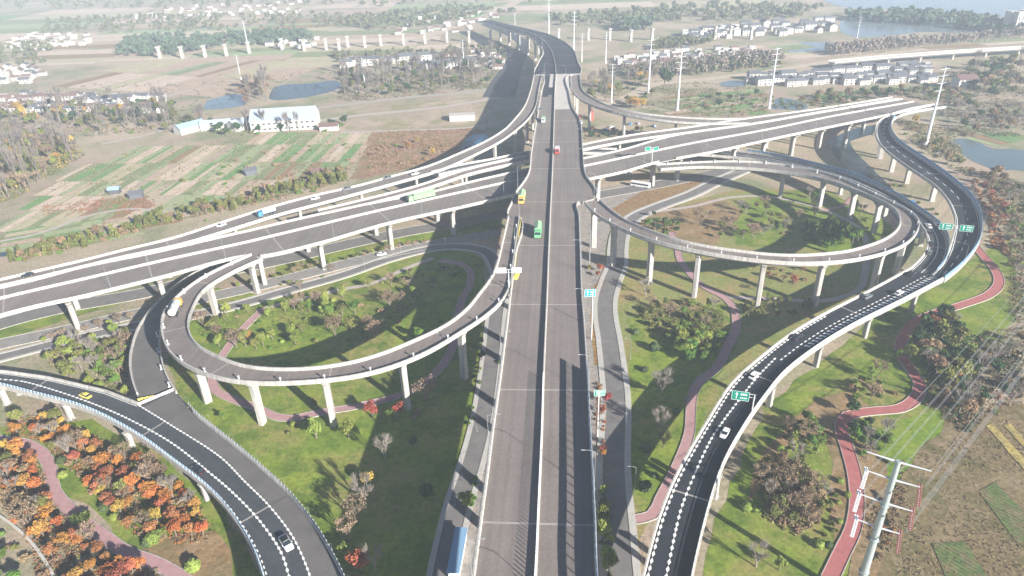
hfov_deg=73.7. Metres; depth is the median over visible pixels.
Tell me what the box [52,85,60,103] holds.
bare tree
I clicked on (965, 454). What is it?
undergrowth
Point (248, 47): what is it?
bridge pier
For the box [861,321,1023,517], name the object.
power line
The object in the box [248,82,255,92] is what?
leafy tree
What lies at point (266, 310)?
leafy tree
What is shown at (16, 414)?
leafy tree
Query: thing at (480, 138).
pond
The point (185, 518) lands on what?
autumn tree
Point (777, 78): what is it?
terrace house
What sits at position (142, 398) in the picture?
road barrier
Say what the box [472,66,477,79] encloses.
bare tree
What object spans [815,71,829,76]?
terrace house
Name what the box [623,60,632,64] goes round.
village house
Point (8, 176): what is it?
bare tree
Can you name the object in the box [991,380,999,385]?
shrub
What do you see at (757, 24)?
terrace house
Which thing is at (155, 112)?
bare tree
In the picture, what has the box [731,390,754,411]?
cantilever sign
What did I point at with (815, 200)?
bare tree
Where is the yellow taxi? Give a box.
[78,392,91,398]
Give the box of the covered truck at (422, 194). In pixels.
[407,189,434,201]
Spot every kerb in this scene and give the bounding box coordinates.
[0,171,741,329]
[0,243,509,530]
[0,249,492,575]
[0,434,192,575]
[1,229,493,338]
[1,235,501,348]
[2,170,709,317]
[22,447,163,575]
[209,259,474,421]
[217,262,467,414]
[593,170,734,575]
[613,171,751,575]
[632,233,731,514]
[636,236,740,524]
[820,251,993,575]
[841,245,1004,575]
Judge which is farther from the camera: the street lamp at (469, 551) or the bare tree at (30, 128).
the bare tree at (30, 128)
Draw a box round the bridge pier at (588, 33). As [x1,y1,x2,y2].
[586,28,589,40]
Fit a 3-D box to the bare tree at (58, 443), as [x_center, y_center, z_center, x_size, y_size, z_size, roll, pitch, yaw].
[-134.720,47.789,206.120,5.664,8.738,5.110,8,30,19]
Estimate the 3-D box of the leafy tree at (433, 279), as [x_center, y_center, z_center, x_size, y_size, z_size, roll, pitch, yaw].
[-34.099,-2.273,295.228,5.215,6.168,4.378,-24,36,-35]
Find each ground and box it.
[0,0,1023,575]
[142,531,232,575]
[345,98,497,131]
[620,197,742,245]
[749,391,869,544]
[848,441,890,575]
[877,403,1023,575]
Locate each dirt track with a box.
[0,85,215,144]
[0,208,188,241]
[100,126,172,144]
[320,97,499,120]
[340,125,485,132]
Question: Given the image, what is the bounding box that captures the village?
[0,0,825,78]
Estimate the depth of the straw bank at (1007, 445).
200.22 m
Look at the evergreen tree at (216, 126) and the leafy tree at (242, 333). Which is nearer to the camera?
the leafy tree at (242, 333)
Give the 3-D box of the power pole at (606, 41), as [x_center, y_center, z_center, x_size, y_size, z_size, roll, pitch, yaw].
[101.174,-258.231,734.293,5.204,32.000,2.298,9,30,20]
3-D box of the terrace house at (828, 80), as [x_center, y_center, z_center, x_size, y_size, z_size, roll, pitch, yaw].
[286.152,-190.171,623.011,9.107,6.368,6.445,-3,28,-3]
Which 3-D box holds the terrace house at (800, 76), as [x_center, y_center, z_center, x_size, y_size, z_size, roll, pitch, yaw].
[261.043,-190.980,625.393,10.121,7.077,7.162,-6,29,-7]
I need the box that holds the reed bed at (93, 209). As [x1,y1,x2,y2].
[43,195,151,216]
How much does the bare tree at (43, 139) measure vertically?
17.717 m
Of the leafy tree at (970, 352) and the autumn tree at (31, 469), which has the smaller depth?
the autumn tree at (31, 469)
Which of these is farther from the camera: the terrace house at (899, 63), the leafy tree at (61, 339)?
the terrace house at (899, 63)
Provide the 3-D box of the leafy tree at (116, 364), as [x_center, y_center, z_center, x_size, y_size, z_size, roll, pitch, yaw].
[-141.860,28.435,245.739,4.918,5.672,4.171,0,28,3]
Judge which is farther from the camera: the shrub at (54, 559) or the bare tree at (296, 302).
the bare tree at (296, 302)
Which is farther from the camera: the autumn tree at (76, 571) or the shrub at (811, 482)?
the shrub at (811, 482)
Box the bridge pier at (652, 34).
[650,28,654,39]
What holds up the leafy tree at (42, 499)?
on the ground at (592, 52)
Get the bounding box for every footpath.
[0,435,190,575]
[0,515,54,575]
[208,260,473,420]
[264,257,433,307]
[635,232,739,522]
[648,195,869,302]
[822,197,850,210]
[822,245,1003,575]
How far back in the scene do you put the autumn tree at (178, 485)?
192.00 m
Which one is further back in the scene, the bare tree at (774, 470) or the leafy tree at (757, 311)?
the leafy tree at (757, 311)
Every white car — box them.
[216,222,225,226]
[278,533,293,551]
[376,252,386,255]
[719,427,729,438]
[748,371,758,379]
[894,290,903,295]
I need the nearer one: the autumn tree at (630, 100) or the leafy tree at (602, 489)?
the leafy tree at (602, 489)
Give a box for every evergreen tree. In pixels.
[41,106,49,117]
[67,110,75,121]
[106,108,114,114]
[134,98,143,102]
[212,122,220,133]
[221,126,229,135]
[233,122,241,132]
[339,115,346,123]
[403,83,411,92]
[411,69,417,77]
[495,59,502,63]
[588,130,594,139]
[659,68,673,88]
[715,98,722,107]
[827,95,834,104]
[846,400,860,414]
[846,420,858,433]
[864,416,875,424]
[870,86,878,94]
[872,432,880,438]
[874,91,881,97]
[912,332,924,346]
[917,327,934,336]
[920,313,934,327]
[925,310,942,316]
[928,346,942,358]
[937,303,955,312]
[939,349,951,360]
[940,338,950,347]
[949,346,967,356]
[949,352,962,358]
[952,320,966,327]
[958,374,969,387]
[958,379,969,391]
[961,118,968,126]
[965,98,973,104]
[969,361,982,376]
[970,79,978,88]
[973,85,980,91]
[977,108,984,115]
[980,391,992,399]
[988,86,998,98]
[989,64,999,70]
[990,357,1005,374]
[997,61,1006,68]
[999,380,1012,394]
[1003,58,1011,64]
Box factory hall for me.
[248,105,320,132]
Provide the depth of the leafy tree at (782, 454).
194.89 m
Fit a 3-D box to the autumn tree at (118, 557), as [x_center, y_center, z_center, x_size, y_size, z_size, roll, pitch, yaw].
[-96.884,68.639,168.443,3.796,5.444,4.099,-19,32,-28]
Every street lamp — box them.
[468,538,484,575]
[487,413,499,451]
[581,449,595,489]
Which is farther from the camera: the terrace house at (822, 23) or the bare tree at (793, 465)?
the terrace house at (822, 23)
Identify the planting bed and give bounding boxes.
[590,283,597,364]
[596,385,599,443]
[612,179,702,214]
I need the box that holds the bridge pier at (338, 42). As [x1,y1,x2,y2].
[336,37,340,49]
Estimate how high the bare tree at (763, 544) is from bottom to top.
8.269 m
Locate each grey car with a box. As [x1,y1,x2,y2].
[342,186,351,190]
[862,293,872,299]
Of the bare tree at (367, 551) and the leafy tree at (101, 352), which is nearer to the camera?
the bare tree at (367, 551)
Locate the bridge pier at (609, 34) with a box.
[608,28,611,39]
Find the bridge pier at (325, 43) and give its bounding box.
[323,37,327,49]
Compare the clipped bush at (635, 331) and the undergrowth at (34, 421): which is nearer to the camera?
the undergrowth at (34, 421)
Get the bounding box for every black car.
[21,271,33,277]
[192,464,205,474]
[791,333,802,340]
[908,271,916,276]
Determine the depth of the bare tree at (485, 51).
703.26 m
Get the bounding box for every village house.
[0,71,9,74]
[0,77,9,83]
[0,94,13,101]
[4,105,16,110]
[9,75,19,80]
[14,67,23,71]
[17,77,32,83]
[19,89,31,94]
[20,62,29,67]
[20,74,33,79]
[21,95,34,99]
[24,69,35,73]
[25,104,39,111]
[29,71,38,77]
[30,66,39,71]
[34,106,50,113]
[35,93,46,100]
[44,93,57,100]
[63,92,78,100]
[63,105,76,113]
[80,102,93,111]
[84,93,98,98]
[85,97,94,102]
[90,95,100,102]
[104,94,116,98]
[116,93,134,103]
[137,92,148,98]
[152,92,166,97]
[264,40,273,45]
[289,41,296,45]
[394,30,401,34]
[491,64,502,69]
[505,57,512,61]
[617,58,624,63]
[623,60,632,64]
[627,52,635,57]
[648,54,655,59]
[658,53,667,57]
[661,59,670,65]
[680,45,689,50]
[681,31,688,35]
[713,45,722,50]
[721,47,729,52]
[724,33,732,38]
[729,45,738,50]
[732,29,740,35]
[741,23,748,27]
[759,19,770,26]
[769,23,781,30]
[773,27,783,33]
[785,28,793,33]
[793,27,802,32]
[813,26,822,32]
[824,22,837,31]
[891,66,904,72]
[917,77,928,83]
[918,65,927,71]
[950,74,979,88]
[1002,10,1015,31]
[1008,11,1023,31]
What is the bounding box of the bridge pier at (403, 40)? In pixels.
[401,33,404,44]
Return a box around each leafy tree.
[0,451,12,466]
[0,458,17,472]
[0,546,6,561]
[3,570,20,575]
[5,178,16,190]
[6,409,23,423]
[9,490,25,504]
[13,163,28,179]
[15,463,29,473]
[25,155,37,161]
[28,247,37,256]
[31,162,41,175]
[31,242,44,250]
[32,494,51,507]
[39,142,53,151]
[39,241,50,248]
[43,350,57,364]
[44,440,55,450]
[46,236,56,248]
[46,407,62,423]
[54,345,65,357]
[55,335,66,347]
[55,358,71,375]
[56,235,65,248]
[59,364,76,378]
[61,347,72,356]
[64,338,72,343]
[68,232,80,239]
[68,340,79,349]
[68,355,79,368]
[70,348,83,359]
[74,232,84,240]
[81,348,91,355]
[82,456,94,465]
[83,374,93,385]
[84,352,93,364]
[87,333,95,337]
[89,225,99,233]
[90,355,102,362]
[92,360,105,371]
[93,380,103,387]
[94,347,105,359]
[97,349,107,363]
[99,365,112,377]
[101,337,112,350]
[106,444,116,454]
[107,322,117,334]
[109,371,118,381]
[109,374,119,384]
[110,338,120,343]
[110,360,123,373]
[112,477,125,488]
[113,344,126,357]
[118,355,128,367]
[119,326,128,340]
[120,222,128,231]
[120,384,129,395]
[129,460,139,468]
[134,214,144,224]
[154,206,163,216]
[154,210,165,223]
[169,111,178,121]
[195,197,203,203]
[199,203,211,214]
[204,321,214,330]
[209,315,218,326]
[213,334,222,346]
[216,201,225,211]
[220,302,230,316]
[237,329,248,346]
[242,95,248,103]
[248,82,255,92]
[249,338,259,348]
[252,186,261,194]
[254,331,265,345]
[257,86,266,95]
[263,307,270,317]
[265,328,274,339]
[267,299,274,309]
[268,185,276,196]
[280,300,288,311]
[282,183,290,193]
[285,323,295,333]
[289,333,300,344]
[306,419,321,438]
[309,177,316,186]
[311,171,319,183]
[318,295,328,301]
[318,305,325,315]
[321,316,330,328]
[322,299,328,304]
[324,303,333,315]
[327,171,335,177]
[335,541,349,555]
[336,166,344,171]
[336,303,346,314]
[337,286,345,297]
[340,419,354,438]
[344,316,356,329]
[348,80,354,89]
[349,299,358,313]
[362,279,370,288]
[385,409,393,419]
[387,86,395,94]
[407,286,418,296]
[413,326,424,335]
[427,276,437,288]
[457,491,472,508]
[476,350,485,359]
[596,504,610,518]
[596,518,612,538]
[597,485,607,494]
[600,545,616,560]
[601,501,610,507]
[601,554,619,572]
[602,516,610,525]
[604,531,614,542]
[615,84,622,95]
[643,311,649,320]
[647,305,655,312]
[654,320,661,328]
[664,220,671,228]
[664,333,671,338]
[674,326,683,335]
[675,336,685,347]
[677,328,688,337]
[679,320,690,327]
[684,343,694,349]
[684,348,696,361]
[686,311,695,320]
[686,338,698,346]
[688,299,696,307]
[694,329,706,344]
[697,311,706,321]
[698,322,704,328]
[699,350,708,363]
[703,343,710,349]
[704,330,713,342]
[706,298,712,308]
[711,312,721,319]
[715,329,725,340]
[738,229,747,238]
[743,305,754,316]
[753,308,761,317]
[759,304,765,315]
[761,456,772,464]
[766,210,774,216]
[766,292,774,303]
[770,504,783,519]
[774,494,789,509]
[774,554,787,570]
[775,222,781,231]
[775,466,784,479]
[779,452,787,461]
[779,481,786,489]
[785,510,799,522]
[786,474,799,488]
[788,440,798,452]
[789,309,798,318]
[790,431,798,440]
[792,425,801,431]
[798,462,809,473]
[800,419,811,433]
[801,409,815,419]
[806,433,818,447]
[806,506,817,519]
[810,219,822,230]
[810,418,818,430]
[813,444,822,453]
[814,231,827,245]
[814,486,827,499]
[815,423,824,433]
[815,499,829,512]
[816,433,826,445]
[823,218,832,229]
[847,228,861,243]
[851,425,863,439]
[856,229,866,242]
[857,435,870,447]
[858,387,865,395]
[859,419,873,432]
[865,382,874,392]
[868,365,879,379]
[869,436,878,449]
[880,435,892,447]
[882,432,893,438]
[893,348,903,360]
[903,343,918,360]
[917,338,935,356]
[918,346,932,361]
[926,338,945,350]
[929,354,949,376]
[932,324,953,339]
[935,318,948,339]
[940,386,950,393]
[940,391,952,403]
[941,309,957,324]
[941,364,963,384]
[944,153,953,163]
[946,340,961,351]
[949,356,963,365]
[951,326,972,339]
[954,359,973,374]
[964,340,977,347]
[964,346,983,359]
[964,396,978,417]
[976,358,988,364]
[978,396,992,417]
[980,76,990,91]
[985,74,995,85]
[990,78,1001,86]
[990,391,1004,405]
[993,164,1003,177]
[999,172,1008,179]
[1003,205,1016,212]
[1010,259,1023,269]
[1016,332,1023,343]
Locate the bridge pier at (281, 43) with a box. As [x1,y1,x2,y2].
[278,38,283,49]
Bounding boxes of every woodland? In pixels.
[0,0,570,8]
[0,38,54,63]
[0,46,1023,340]
[0,53,1023,504]
[41,10,406,32]
[114,25,312,55]
[328,1,515,28]
[330,41,508,60]
[547,0,823,25]
[611,14,655,29]
[621,47,784,78]
[651,32,715,49]
[824,25,1023,56]
[844,5,1023,32]
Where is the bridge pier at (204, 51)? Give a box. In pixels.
[200,44,207,56]
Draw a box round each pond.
[204,94,247,109]
[269,80,340,99]
[461,134,487,150]
[719,80,746,86]
[770,98,807,109]
[949,138,1023,170]
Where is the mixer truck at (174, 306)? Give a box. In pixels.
[168,297,182,317]
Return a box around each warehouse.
[318,122,338,130]
[449,112,474,121]
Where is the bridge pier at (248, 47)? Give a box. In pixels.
[245,41,250,53]
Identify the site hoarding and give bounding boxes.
[591,109,593,120]
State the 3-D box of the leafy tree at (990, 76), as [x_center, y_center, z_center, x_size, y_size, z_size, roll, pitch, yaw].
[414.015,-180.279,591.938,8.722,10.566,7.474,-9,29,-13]
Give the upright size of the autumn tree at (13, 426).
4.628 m
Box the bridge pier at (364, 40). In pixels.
[362,35,366,47]
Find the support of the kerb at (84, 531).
on the ground at (592, 52)
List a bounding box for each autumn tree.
[0,438,8,447]
[0,480,14,494]
[3,443,15,451]
[7,422,21,432]
[7,437,23,450]
[7,447,20,456]
[15,472,29,488]
[16,106,26,112]
[21,448,38,464]
[23,464,37,475]
[24,455,37,464]
[25,525,38,534]
[26,476,39,489]
[28,422,37,434]
[30,519,48,536]
[32,509,50,520]
[38,410,46,418]
[38,491,52,500]
[38,500,53,515]
[39,434,50,442]
[41,541,58,555]
[44,419,54,431]
[47,431,55,440]
[48,420,59,432]
[49,515,62,526]
[54,531,70,544]
[55,417,64,425]
[56,423,70,435]
[66,565,83,575]
[67,450,79,461]
[67,524,82,536]
[68,534,83,545]
[75,437,89,449]
[80,429,90,438]
[82,475,93,486]
[83,557,95,570]
[86,444,95,454]
[89,437,100,447]
[89,479,106,492]
[90,540,103,552]
[91,461,103,470]
[92,451,108,464]
[92,473,107,487]
[93,467,109,479]
[93,484,105,494]
[98,491,111,500]
[98,561,113,575]
[99,551,111,561]
[103,464,114,475]
[103,567,121,575]
[104,495,115,505]
[109,498,124,511]
[110,560,128,575]
[111,454,121,466]
[111,555,125,573]
[115,465,130,477]
[120,485,134,494]
[120,516,132,527]
[121,495,132,507]
[122,471,140,490]
[123,556,135,573]
[129,556,145,569]
[130,451,142,463]
[137,480,144,491]
[139,480,155,492]
[141,490,152,500]
[142,519,157,531]
[145,484,161,498]
[148,507,160,520]
[153,499,164,509]
[155,476,169,488]
[157,487,172,497]
[157,493,171,506]
[163,505,179,518]
[166,518,180,536]
[172,480,184,489]
[177,488,188,496]
[180,512,190,524]
[182,522,193,534]
[186,496,200,506]
[189,506,199,516]
[193,520,207,534]
[246,329,252,338]
[344,546,369,570]
[359,471,375,484]
[362,399,377,415]
[391,401,404,417]
[597,404,605,411]
[598,443,606,449]
[601,392,612,403]
[626,98,633,107]
[631,98,640,109]
[639,98,645,108]
[790,274,798,284]
[912,114,919,123]
[927,314,941,326]
[971,178,979,185]
[986,193,995,204]
[986,211,993,216]
[988,221,995,228]
[996,197,1004,203]
[1001,201,1008,206]
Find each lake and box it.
[787,42,832,54]
[824,0,1023,16]
[838,18,999,36]
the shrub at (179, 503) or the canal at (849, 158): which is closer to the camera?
the shrub at (179, 503)
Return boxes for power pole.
[546,5,549,33]
[573,11,577,50]
[604,32,608,62]
[610,64,615,101]
[647,39,654,92]
[675,51,684,110]
[767,47,780,108]
[850,451,931,575]
[923,67,948,144]
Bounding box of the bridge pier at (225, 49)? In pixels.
[222,43,228,55]
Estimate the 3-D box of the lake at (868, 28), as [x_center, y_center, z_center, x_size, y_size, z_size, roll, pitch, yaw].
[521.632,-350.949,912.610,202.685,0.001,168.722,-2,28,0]
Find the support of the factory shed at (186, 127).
on the ground at (592, 52)
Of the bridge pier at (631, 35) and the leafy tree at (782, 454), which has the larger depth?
the bridge pier at (631, 35)
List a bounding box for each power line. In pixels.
[859,322,1021,517]
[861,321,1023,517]
[862,307,1022,492]
[864,311,1020,492]
[871,300,1020,467]
[872,298,1023,468]
[873,283,1023,444]
[906,370,1023,529]
[907,372,1023,530]
[916,368,1022,510]
[920,370,1022,507]
[926,359,1021,483]
[928,360,1022,483]
[937,354,1022,463]
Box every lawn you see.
[0,302,124,338]
[0,419,260,575]
[167,250,484,575]
[275,220,498,275]
[617,189,896,541]
[628,304,735,511]
[703,238,1022,575]
[729,189,891,251]
[869,406,952,486]
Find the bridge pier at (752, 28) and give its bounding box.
[749,26,754,39]
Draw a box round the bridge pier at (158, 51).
[155,46,161,58]
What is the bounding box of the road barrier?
[138,395,153,400]
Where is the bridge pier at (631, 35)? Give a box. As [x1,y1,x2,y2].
[629,29,633,41]
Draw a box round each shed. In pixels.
[172,118,202,134]
[199,118,234,130]
[226,116,249,131]
[446,527,467,575]
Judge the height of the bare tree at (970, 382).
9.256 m
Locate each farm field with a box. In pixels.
[0,0,782,39]
[0,20,444,50]
[0,43,478,67]
[0,132,372,247]
[0,214,182,251]
[52,57,320,96]
[356,128,485,179]
[613,43,813,74]
[661,89,776,116]
[784,37,1023,58]
[812,85,973,102]
[932,542,984,575]
[948,125,1023,145]
[979,482,1023,545]
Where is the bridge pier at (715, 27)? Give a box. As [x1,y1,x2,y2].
[713,25,718,37]
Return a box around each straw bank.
[986,423,1023,467]
[1004,423,1023,445]
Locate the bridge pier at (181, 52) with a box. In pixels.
[177,45,184,57]
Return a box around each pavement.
[460,235,519,575]
[578,179,662,575]
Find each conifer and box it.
[7,248,16,261]
[15,244,23,256]
[42,245,47,255]
[47,247,52,255]
[81,237,87,246]
[90,232,95,240]
[109,223,114,236]
[114,229,120,237]
[133,214,140,224]
[143,218,148,226]
[149,211,156,222]
[166,212,172,222]
[176,209,182,219]
[230,201,235,210]
[294,182,299,192]
[299,179,303,188]
[320,175,325,184]
[339,171,344,181]
[802,224,806,232]
[806,296,811,306]
[822,234,830,247]
[830,224,838,236]
[831,236,837,245]
[837,233,844,244]
[838,222,843,230]
[844,223,850,235]
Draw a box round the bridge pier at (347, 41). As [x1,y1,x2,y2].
[345,35,349,47]
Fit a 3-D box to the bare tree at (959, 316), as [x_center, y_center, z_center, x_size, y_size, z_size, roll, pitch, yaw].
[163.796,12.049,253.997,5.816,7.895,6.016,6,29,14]
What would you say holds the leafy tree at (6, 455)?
on the ground at (592, 52)
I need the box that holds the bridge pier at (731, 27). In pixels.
[729,25,733,33]
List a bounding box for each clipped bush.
[54,455,66,463]
[57,470,67,478]
[68,512,79,524]
[76,510,90,523]
[97,501,109,512]
[108,512,118,520]
[141,540,150,547]
[143,530,160,546]
[156,527,165,535]
[184,558,200,573]
[290,421,296,427]
[306,417,313,423]
[408,436,417,443]
[418,483,433,495]
[632,328,640,334]
[639,479,652,492]
[640,366,648,372]
[640,442,650,452]
[648,341,660,351]
[651,471,658,478]
[672,408,679,414]
[741,502,752,512]
[752,504,760,513]
[776,444,785,451]
[785,446,791,453]
[813,539,824,549]
[825,541,833,548]
[836,477,844,483]
[836,517,842,523]
[843,491,851,497]
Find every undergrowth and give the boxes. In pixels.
[0,110,212,136]
[0,134,78,199]
[0,134,81,200]
[0,134,83,202]
[0,447,162,575]
[1,69,339,106]
[2,110,209,136]
[3,456,149,575]
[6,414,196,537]
[8,415,213,537]
[12,67,1023,546]
[14,173,345,256]
[26,173,343,257]
[42,194,155,214]
[46,331,134,395]
[46,335,132,383]
[52,133,364,217]
[65,133,368,213]
[203,269,432,350]
[339,63,502,100]
[363,128,480,175]
[364,127,483,178]
[594,78,766,116]
[595,382,606,481]
[611,180,698,211]
[639,303,728,342]
[641,302,726,350]
[755,453,825,522]
[755,454,827,533]
[756,455,824,535]
[774,83,956,106]
[862,472,908,553]
[896,119,972,175]
[897,118,972,175]
[897,414,1023,575]
[926,327,1023,431]
[939,70,1023,136]
[972,183,1011,256]
[979,169,1023,319]
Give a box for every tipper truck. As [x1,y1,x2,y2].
[518,189,524,203]
[534,220,541,237]
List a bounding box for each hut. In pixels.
[106,186,121,194]
[127,190,144,198]
[243,166,256,175]
[309,167,323,175]
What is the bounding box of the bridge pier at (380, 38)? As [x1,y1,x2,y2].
[378,34,382,45]
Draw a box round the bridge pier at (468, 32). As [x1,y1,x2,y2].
[467,30,470,42]
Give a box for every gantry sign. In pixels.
[496,267,521,289]
[645,147,658,161]
[939,223,973,240]
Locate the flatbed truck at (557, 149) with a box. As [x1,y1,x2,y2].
[555,146,559,153]
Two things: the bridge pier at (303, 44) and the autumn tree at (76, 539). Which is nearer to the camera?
the autumn tree at (76, 539)
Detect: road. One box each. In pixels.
[0,75,541,297]
[0,98,931,329]
[0,170,730,328]
[0,229,500,348]
[0,244,504,575]
[0,370,344,575]
[129,260,233,400]
[160,215,519,426]
[317,96,897,235]
[318,85,520,108]
[399,0,522,43]
[431,148,949,276]
[470,20,597,575]
[480,24,530,96]
[570,74,748,135]
[584,160,919,306]
[591,41,1014,107]
[597,170,746,575]
[642,267,944,575]
[786,52,991,68]
[828,46,1023,64]
[875,103,982,282]
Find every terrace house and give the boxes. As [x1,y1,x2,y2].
[339,59,352,67]
[349,56,358,65]
[359,55,372,65]
[373,55,381,63]
[390,56,396,62]
[398,53,408,61]
[407,62,419,70]
[417,51,429,60]
[426,60,432,68]
[429,51,437,59]
[436,60,450,68]
[444,58,460,68]
[464,55,477,65]
[474,57,487,65]
[689,28,700,32]
[701,25,713,31]
[709,30,722,37]
[717,29,727,35]
[739,20,751,26]
[740,28,749,35]
[744,76,755,83]
[746,70,761,76]
[748,22,761,29]
[753,29,764,35]
[754,75,771,85]
[768,70,778,74]
[770,18,785,22]
[772,74,783,83]
[776,29,787,35]
[778,69,796,75]
[780,20,790,26]
[780,75,791,83]
[784,78,797,86]
[791,75,803,77]
[796,72,807,75]
[797,77,807,85]
[798,21,809,25]
[803,21,816,29]
[803,70,814,75]
[804,75,816,78]
[811,77,824,84]
[812,15,823,20]
[812,68,826,71]
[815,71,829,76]
[819,21,829,26]
[821,76,832,83]
[823,15,835,21]
[829,72,841,75]
[830,65,845,72]
[831,76,840,83]
[840,75,858,84]
[845,65,855,72]
[852,65,862,71]
[854,72,866,77]
[857,77,870,84]
[859,62,875,71]
[863,70,875,74]
[863,74,875,82]
[873,74,886,82]
[874,62,890,70]
[875,70,890,74]
[885,76,899,84]
[890,73,908,82]
[896,61,907,65]
[906,68,918,74]
[907,75,919,82]
[908,63,921,67]
[920,66,933,73]
[926,73,938,81]
[926,75,935,81]
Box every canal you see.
[0,250,24,256]
[828,124,920,237]
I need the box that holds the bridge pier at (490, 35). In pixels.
[489,29,491,41]
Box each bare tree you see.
[0,133,7,151]
[0,171,9,197]
[0,171,14,181]
[0,462,9,479]
[0,488,16,500]
[1,148,21,188]
[1,474,19,492]
[1,495,32,524]
[3,147,15,169]
[5,132,16,154]
[8,116,19,139]
[8,140,23,166]
[10,126,19,144]
[10,500,40,525]
[11,171,31,188]
[17,122,27,142]
[17,158,30,187]
[24,145,40,178]
[26,124,38,146]
[27,89,35,103]
[27,135,40,163]
[28,169,41,182]
[29,495,39,506]
[30,133,44,143]
[32,422,41,434]
[33,155,49,171]
[37,135,51,151]
[38,133,45,142]
[38,161,48,173]
[39,120,46,129]
[39,144,53,156]
[41,419,57,437]
[44,109,57,139]
[45,127,55,151]
[47,90,53,104]
[50,100,60,121]
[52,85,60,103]
[53,117,64,143]
[54,92,64,115]
[54,434,73,453]
[56,127,69,155]
[57,426,83,450]
[58,130,71,159]
[66,329,80,347]
[70,355,84,371]
[74,520,96,542]
[76,95,83,113]
[76,336,92,348]
[80,93,89,113]
[84,341,96,351]
[84,353,99,372]
[88,103,101,132]
[93,319,102,327]
[94,98,103,123]
[95,474,110,490]
[103,342,126,358]
[104,84,112,102]
[110,438,130,458]
[112,312,121,323]
[114,330,132,348]
[114,485,129,497]
[118,360,128,373]
[119,106,129,129]
[120,93,130,119]
[123,96,133,121]
[132,462,149,480]
[132,511,151,523]
[134,460,159,481]
[137,101,143,118]
[138,449,157,464]
[143,104,151,128]
[145,100,153,120]
[149,84,156,102]
[149,109,158,132]
[151,462,167,476]
[155,86,162,102]
[155,472,177,498]
[157,93,166,117]
[158,103,168,128]
[162,102,169,122]
[179,488,195,507]
[191,103,196,118]
[191,309,205,327]
[195,102,202,118]
[210,324,221,333]
[223,327,239,347]
[235,87,250,101]
[240,71,252,80]
[241,74,249,100]
[241,106,248,132]
[253,74,260,98]
[256,69,266,100]
[258,107,264,119]
[259,64,267,88]
[281,111,287,132]
[287,298,298,309]
[292,112,298,133]
[293,291,304,301]
[295,260,305,270]
[308,291,320,303]
[325,317,341,335]
[331,315,341,326]
[332,509,357,540]
[337,67,343,93]
[339,57,345,84]
[340,48,346,72]
[340,77,345,98]
[340,489,368,521]
[341,64,348,95]
[347,470,374,505]
[352,68,358,92]
[356,77,360,97]
[359,542,382,570]
[361,314,371,323]
[363,67,369,95]
[364,318,382,338]
[371,58,377,71]
[374,433,393,462]
[375,72,379,94]
[375,319,385,333]
[378,56,384,80]
[379,292,396,308]
[383,57,391,83]
[383,287,392,298]
[384,272,394,285]
[393,290,405,304]
[395,52,398,72]
[396,305,406,318]
[402,274,412,287]
[404,61,408,82]
[408,56,413,76]
[411,373,437,405]
[413,53,419,77]
[421,63,426,89]
[438,61,443,88]
[440,54,444,74]
[443,64,450,88]
[449,49,453,73]
[455,50,461,76]
[460,64,466,86]
[463,47,469,66]
[468,58,474,82]
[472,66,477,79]
[483,47,489,71]
[488,40,493,63]
[602,72,608,93]
[611,62,616,89]
[633,63,638,80]
[638,277,653,294]
[645,294,656,304]
[651,367,674,395]
[652,405,672,432]
[657,431,671,447]
[662,299,677,316]
[692,206,702,219]
[696,212,708,225]
[699,314,711,324]
[709,296,719,310]
[720,215,730,224]
[727,215,739,228]
[745,222,759,236]
[747,540,771,567]
[749,226,760,238]
[752,459,771,480]
[759,195,770,208]
[764,460,779,476]
[765,478,777,498]
[765,478,779,494]
[776,501,789,516]
[778,455,803,473]
[778,462,798,480]
[781,219,789,231]
[781,414,797,430]
[783,474,796,492]
[787,491,801,509]
[789,439,806,461]
[790,489,811,506]
[793,508,802,518]
[797,464,811,479]
[798,419,820,438]
[800,484,817,503]
[802,503,822,524]
[806,187,815,196]
[808,468,830,489]
[810,196,820,206]
[821,483,832,494]
[859,203,867,213]
[863,425,875,438]
[864,439,877,458]
[866,382,882,400]
[870,358,889,378]
[882,417,900,432]
[921,348,943,369]
[945,309,962,326]
[955,387,976,410]
[957,101,965,109]
[957,109,970,125]
[963,377,983,394]
[974,49,982,67]
[976,349,994,372]
[989,340,1008,361]
[1005,339,1021,357]
[1006,69,1015,89]
[1006,380,1023,404]
[1012,100,1023,109]
[1013,188,1022,196]
[1013,262,1023,274]
[1016,111,1023,125]
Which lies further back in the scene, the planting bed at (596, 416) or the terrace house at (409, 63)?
the terrace house at (409, 63)
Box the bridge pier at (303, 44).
[301,39,305,50]
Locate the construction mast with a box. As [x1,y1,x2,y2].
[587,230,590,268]
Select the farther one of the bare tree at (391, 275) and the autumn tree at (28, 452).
the bare tree at (391, 275)
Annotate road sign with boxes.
[585,289,595,338]
[594,389,604,436]
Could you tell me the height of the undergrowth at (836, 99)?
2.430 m
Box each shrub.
[9,543,19,550]
[17,553,31,562]
[36,485,48,493]
[36,568,48,575]
[43,526,52,533]
[48,556,57,564]
[55,527,65,533]
[64,460,71,465]
[76,470,85,476]
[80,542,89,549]
[117,513,125,520]
[136,530,144,535]
[159,532,166,540]
[167,498,177,505]
[175,497,185,506]
[310,398,317,405]
[410,408,420,418]
[598,539,607,544]
[778,518,786,524]
[794,523,801,533]
[806,480,813,485]
[827,500,833,506]
[827,519,835,526]
[828,507,836,512]
[858,449,866,455]
[872,557,881,561]
[875,551,883,557]
[951,402,959,408]
[961,419,969,424]
[973,378,984,383]
[987,388,998,392]
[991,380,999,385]
[1012,276,1022,281]
[1014,353,1023,359]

